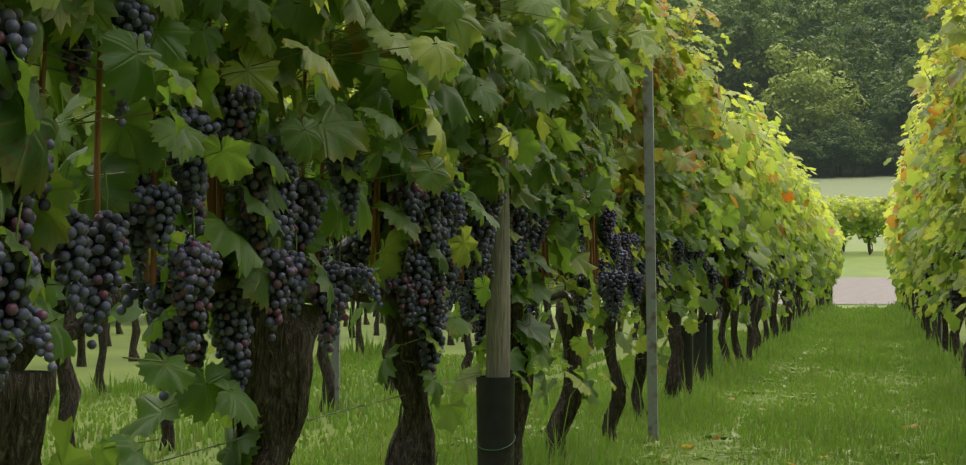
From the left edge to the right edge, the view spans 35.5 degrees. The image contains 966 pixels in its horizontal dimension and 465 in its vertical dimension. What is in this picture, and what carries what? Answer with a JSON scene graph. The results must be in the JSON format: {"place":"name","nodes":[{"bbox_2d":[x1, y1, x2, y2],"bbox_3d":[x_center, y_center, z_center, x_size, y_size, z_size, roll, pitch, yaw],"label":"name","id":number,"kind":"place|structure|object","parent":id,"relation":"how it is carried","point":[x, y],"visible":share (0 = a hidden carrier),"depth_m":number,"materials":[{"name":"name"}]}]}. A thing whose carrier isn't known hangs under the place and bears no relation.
{"place":"outdoors","nodes":[
{"label":"outdoors","id":0,"kind":"place"},
{"bbox_2d":[25,91,965,464],"bbox_3d":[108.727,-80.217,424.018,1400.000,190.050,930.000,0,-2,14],"label":"ground","id":1,"kind":"structure","parent":0,"point":[859,259],"depth_m":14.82,"materials":[{"name":"green plant"}]},
{"bbox_2d":[115,298,375,333],"bbox_3d":[-5.816,0.317,22.424,1.102,2.572,28.018,0,-2,14],"label":"vine row","id":2,"kind":"object","parent":1,"relation":"on","point":[118,328],"depth_m":23.25,"materials":[{"name":"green plant"}]},
{"bbox_2d":[52,291,459,346],"bbox_3d":[-4.120,0.235,21.021,1.069,2.635,30.161,0,-2,14],"label":"vine row","id":3,"kind":"object","parent":1,"relation":"on","point":[366,322],"depth_m":27.25,"materials":[{"name":"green plant"}]},
{"bbox_2d":[74,299,556,366],"bbox_3d":[-2.298,0.218,20.102,1.094,2.611,33.585,0,-2,14],"label":"vine row","id":4,"kind":"object","parent":1,"relation":"on","point":[81,354],"depth_m":15.22,"materials":[{"name":"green plant"}]},
{"bbox_2d":[77,104,640,395],"bbox_3d":[0.109,0.255,21.259,1.195,2.621,39.004,0,-2,14],"label":"vine row","id":5,"kind":"object","parent":1,"relation":"on","point":[103,341],"depth_m":10.65,"materials":[{"name":"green plant"}]},
{"bbox_2d":[22,21,740,450],"bbox_3d":[1.907,0.259,20.424,1.120,2.550,39.952,0,-2,14],"label":"vine row","id":6,"kind":"object","parent":1,"relation":"on","point":[58,291],"visible":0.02,"depth_m":6.35,"materials":[{"name":"green plant"}]},
{"bbox_2d":[0,0,845,464],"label":"vine row","id":7,"kind":"object","parent":1,"relation":"on","point":[392,146],"visible":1,"depth_m":3.62,"materials":[{"name":"green plant"}]},
{"bbox_2d":[25,0,824,464],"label":"trellis","id":8,"kind":"object","parent":1,"relation":"on","point":[495,416],"visible":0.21,"depth_m":5.04,"materials":[{"name":"grey wood"}]},
{"bbox_2d":[310,231,622,409],"bbox_3d":[2.464,0.522,22.572,0.093,2.140,49.118,0,-2,14],"label":"trellis","id":9,"kind":"object","parent":1,"relation":"on","point":[336,357],"depth_m":9.43,"materials":[{"name":"grey wood"}]},
{"bbox_2d":[656,0,703,48],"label":"tree","id":10,"kind":"object","parent":1,"relation":"on","point":[673,4],"visible":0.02,"depth_m":281.91,"materials":[{"name":"green plant"}]},
{"bbox_2d":[666,24,706,54],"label":"tree","id":11,"kind":"object","parent":1,"relation":"on","point":[679,40],"visible":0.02,"depth_m":271.91,"materials":[{"name":"green plant"}]},
{"bbox_2d":[670,1,706,49],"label":"tree","id":12,"kind":"object","parent":1,"relation":"on","point":[695,33],"depth_m":288.18,"materials":[{"name":"green plant"}]},
{"bbox_2d":[663,23,720,99],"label":"tree","id":13,"kind":"object","parent":1,"relation":"on","point":[701,67],"visible":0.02,"depth_m":262.81,"materials":[{"name":"green plant"}]},
{"bbox_2d":[671,0,728,28],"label":"tree","id":14,"kind":"object","parent":1,"relation":"on","point":[712,3],"visible":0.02,"depth_m":304.63,"materials":[{"name":"green plant"}]},
{"bbox_2d":[668,0,735,40],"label":"tree","id":15,"kind":"object","parent":1,"relation":"on","point":[727,2],"visible":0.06,"depth_m":295.23,"materials":[{"name":"green plant"}]},
{"bbox_2d":[678,0,737,15],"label":"tree","id":16,"kind":"object","parent":1,"relation":"on","point":[703,1],"depth_m":314.42,"materials":[{"name":"green plant"}]},
{"bbox_2d":[676,3,772,111],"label":"tree","id":17,"kind":"object","parent":1,"relation":"on","point":[695,44],"visible":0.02,"depth_m":268.19,"materials":[{"name":"green plant"}]},
{"bbox_2d":[695,0,785,47],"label":"tree","id":18,"kind":"object","parent":1,"relation":"on","point":[707,6],"depth_m":290.87,"materials":[{"name":"green plant"}]},
{"bbox_2d":[708,0,786,58],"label":"tree","id":19,"kind":"object","parent":1,"relation":"on","point":[737,8],"depth_m":275.95,"materials":[{"name":"green plant"}]},
{"bbox_2d":[698,0,802,104],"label":"tree","id":20,"kind":"object","parent":1,"relation":"on","point":[748,28],"visible":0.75,"depth_m":259.56,"materials":[{"name":"green plant"}]},
{"bbox_2d":[719,80,782,142],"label":"tree","id":21,"kind":"object","parent":1,"relation":"on","point":[735,109],"visible":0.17,"depth_m":252.42,"materials":[{"name":"green plant"}]},
{"bbox_2d":[761,0,814,35],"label":"tree","id":22,"kind":"object","parent":1,"relation":"on","point":[782,3],"visible":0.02,"depth_m":295.99,"materials":[{"name":"green plant"}]},
{"bbox_2d":[756,42,820,137],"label":"tree","id":23,"kind":"object","parent":1,"relation":"on","point":[807,45],"visible":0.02,"depth_m":261.99,"materials":[{"name":"green plant"}]},
{"bbox_2d":[762,114,815,166],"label":"tree","id":24,"kind":"object","parent":1,"relation":"on","point":[799,151],"visible":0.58,"depth_m":239.76,"materials":[{"name":"green plant"}]},
{"bbox_2d":[758,0,828,50],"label":"tree","id":25,"kind":"object","parent":1,"relation":"on","point":[792,9],"visible":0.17,"depth_m":285.16,"materials":[{"name":"green plant"}]},
{"bbox_2d":[680,364,917,464],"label":"fallen leaves","id":26,"kind":"object","parent":1,"relation":"on","point":[715,437],"visible":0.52,"depth_m":7.58,"materials":[{"name":"yellow plant"}]},
{"bbox_2d":[765,0,834,10],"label":"tree","id":27,"kind":"object","parent":1,"relation":"on","point":[788,3],"visible":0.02,"depth_m":312.56,"materials":[{"name":"green plant"}]},
{"bbox_2d":[776,35,828,136],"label":"tree","id":28,"kind":"object","parent":1,"relation":"on","point":[795,50],"depth_m":270.73,"materials":[{"name":"green plant"}]},
{"bbox_2d":[793,147,816,168],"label":"tree","id":29,"kind":"object","parent":1,"relation":"on","point":[802,162],"visible":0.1,"depth_m":244.12,"materials":[{"name":"green plant"}]},
{"bbox_2d":[760,43,869,170],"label":"pale tree","id":30,"kind":"object","parent":1,"relation":"on","point":[807,107],"visible":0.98,"depth_m":245.75,"materials":[{"name":"green plant"}]},
{"bbox_2d":[803,133,835,177],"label":"tree","id":31,"kind":"object","parent":1,"relation":"on","point":[810,162],"visible":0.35,"depth_m":238.65,"materials":[{"name":"green plant"}]},
{"bbox_2d":[784,0,864,34],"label":"tree","id":32,"kind":"object","parent":1,"relation":"on","point":[834,16],"visible":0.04,"depth_m":293.56,"materials":[{"name":"green plant"}]},
{"bbox_2d":[793,0,871,51],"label":"tree","id":33,"kind":"object","parent":1,"relation":"on","point":[835,4],"visible":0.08,"depth_m":288.04,"materials":[{"name":"green plant"}]},
{"bbox_2d":[804,120,863,177],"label":"tree","id":34,"kind":"object","parent":1,"relation":"on","point":[842,145],"visible":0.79,"depth_m":235.48,"materials":[{"name":"green plant"}]},
{"bbox_2d":[812,33,860,122],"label":"tree","id":35,"kind":"object","parent":1,"relation":"on","point":[832,41],"depth_m":273.09,"materials":[{"name":"green plant"}]},
{"bbox_2d":[789,1,887,135],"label":"tree","id":36,"kind":"object","parent":1,"relation":"on","point":[864,89],"visible":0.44,"depth_m":258.20,"materials":[{"name":"green plant"}]},
{"bbox_2d":[808,111,876,175],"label":"tree","id":37,"kind":"object","parent":1,"relation":"on","point":[850,131],"visible":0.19,"depth_m":238.03,"materials":[{"name":"green plant"}]},
{"bbox_2d":[803,0,886,30],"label":"tree","id":38,"kind":"object","parent":1,"relation":"on","point":[856,2],"visible":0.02,"depth_m":298.12,"materials":[{"name":"green plant"}]},
{"bbox_2d":[807,1,890,134],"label":"tree","id":39,"kind":"object","parent":1,"relation":"on","point":[856,27],"visible":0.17,"depth_m":267.59,"materials":[{"name":"green plant"}]},
{"bbox_2d":[821,198,882,252],"bbox_3d":[13.617,-0.313,64.465,31.404,2.540,1.132,0,-2,14],"label":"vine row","id":40,"kind":"object","parent":1,"relation":"on","point":[847,199],"depth_m":63.94,"materials":[{"name":"green plant"}]},
{"bbox_2d":[819,196,884,251],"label":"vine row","id":41,"kind":"object","parent":1,"relation":"on","point":[822,197],"visible":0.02,"depth_m":68.08,"materials":[{"name":"green plant"}]},
{"bbox_2d":[827,124,881,176],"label":"tree","id":42,"kind":"object","parent":1,"relation":"on","point":[852,161],"visible":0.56,"depth_m":236.31,"materials":[{"name":"green plant"}]},
{"bbox_2d":[826,193,887,253],"bbox_3d":[13.107,-0.325,62.414,31.197,2.608,1.096,0,-2,14],"label":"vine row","id":43,"kind":"object","parent":1,"relation":"on","point":[851,206],"visible":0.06,"depth_m":61.77,"materials":[{"name":"green plant"}]},
{"bbox_2d":[820,195,894,254],"bbox_3d":[12.537,-0.301,60.266,31.323,2.597,1.199,0,-2,14],"label":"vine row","id":44,"kind":"object","parent":1,"relation":"on","point":[864,222],"visible":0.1,"depth_m":59.52,"materials":[{"name":"green plant"}]},
{"bbox_2d":[834,195,886,251],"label":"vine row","id":45,"kind":"object","parent":1,"relation":"on","point":[880,231],"visible":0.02,"depth_m":66.06,"materials":[{"name":"green plant"}]},
{"bbox_2d":[845,119,893,175],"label":"tree","id":46,"kind":"object","parent":1,"relation":"on","point":[882,152],"visible":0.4,"depth_m":238.84,"materials":[{"name":"green plant"}]},
{"bbox_2d":[825,0,924,51],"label":"tree","id":47,"kind":"object","parent":1,"relation":"on","point":[885,2],"visible":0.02,"depth_m":286.78,"materials":[{"name":"green plant"}]},
{"bbox_2d":[837,0,914,26],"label":"tree","id":48,"kind":"object","parent":1,"relation":"on","point":[891,4],"visible":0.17,"depth_m":292.21,"materials":[{"name":"green plant"}]},
{"bbox_2d":[840,8,916,77],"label":"tree","id":49,"kind":"object","parent":1,"relation":"on","point":[872,24],"depth_m":277.93,"materials":[{"name":"green plant"}]},
{"bbox_2d":[858,97,903,172],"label":"tree","id":50,"kind":"object","parent":1,"relation":"on","point":[883,124],"visible":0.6,"depth_m":242.07,"materials":[{"name":"green plant"}]},
{"bbox_2d":[867,140,897,174],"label":"tree","id":51,"kind":"object","parent":1,"relation":"on","point":[883,161],"visible":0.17,"depth_m":241.74,"materials":[{"name":"green plant"}]},
{"bbox_2d":[880,131,904,174],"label":"tree","id":52,"kind":"object","parent":1,"relation":"on","point":[891,166],"visible":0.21,"depth_m":239.93,"materials":[{"name":"green plant"}]},
{"bbox_2d":[858,20,927,130],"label":"tree","id":53,"kind":"object","parent":1,"relation":"on","point":[887,65],"visible":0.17,"depth_m":260.40,"materials":[{"name":"green plant"}]},
{"bbox_2d":[858,34,929,135],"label":"tree","id":54,"kind":"object","parent":1,"relation":"on","point":[880,95],"visible":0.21,"depth_m":250.60,"materials":[{"name":"green plant"}]},
{"bbox_2d":[883,136,910,166],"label":"tree","id":55,"kind":"object","parent":1,"relation":"on","point":[897,150],"visible":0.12,"depth_m":234.65,"materials":[{"name":"green plant"}]},
{"bbox_2d":[863,0,940,74],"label":"tree","id":56,"kind":"object","parent":1,"relation":"on","point":[896,14],"visible":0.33,"depth_m":270.53,"materials":[{"name":"green plant"}]},
{"bbox_2d":[893,122,914,149],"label":"tree","id":57,"kind":"object","parent":1,"relation":"on","point":[902,136],"visible":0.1,"depth_m":236.23,"materials":[{"name":"green plant"}]},
{"bbox_2d":[902,0,929,28],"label":"tree","id":58,"kind":"object","parent":1,"relation":"on","point":[909,2],"visible":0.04,"depth_m":288.33,"materials":[{"name":"green plant"}]},
{"bbox_2d":[906,18,928,46],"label":"tree","id":59,"kind":"object","parent":1,"relation":"on","point":[922,22],"depth_m":279.83,"materials":[{"name":"green plant"}]},
{"bbox_2d":[873,19,962,120],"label":"tree","id":60,"kind":"object","parent":1,"relation":"on","point":[899,100],"visible":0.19,"depth_m":240.94,"materials":[{"name":"green plant"}]},
{"bbox_2d":[881,0,965,375],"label":"vine row","id":61,"kind":"object","parent":1,"relation":"on","point":[924,238],"visible":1,"depth_m":11.54,"materials":[{"name":"green plant"}]},
{"bbox_2d":[911,30,940,73],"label":"leaves","id":62,"kind":"object","parent":1,"relation":"on","point":[929,51],"visible":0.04,"depth_m":251.90,"materials":[{"name":"green plant"}]},
{"bbox_2d":[914,293,964,347],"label":"trellis","id":63,"kind":"object","parent":1,"relation":"on","point":[941,323],"depth_m":16.18,"materials":[{"name":"grey wood"}]},
{"bbox_2d":[920,4,960,49],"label":"leaves","id":64,"kind":"object","parent":1,"relation":"on","point":[935,18],"visible":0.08,"depth_m":258.19,"materials":[{"name":"green plant"}]},
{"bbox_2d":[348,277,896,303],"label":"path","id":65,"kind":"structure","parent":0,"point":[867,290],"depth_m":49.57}
]}

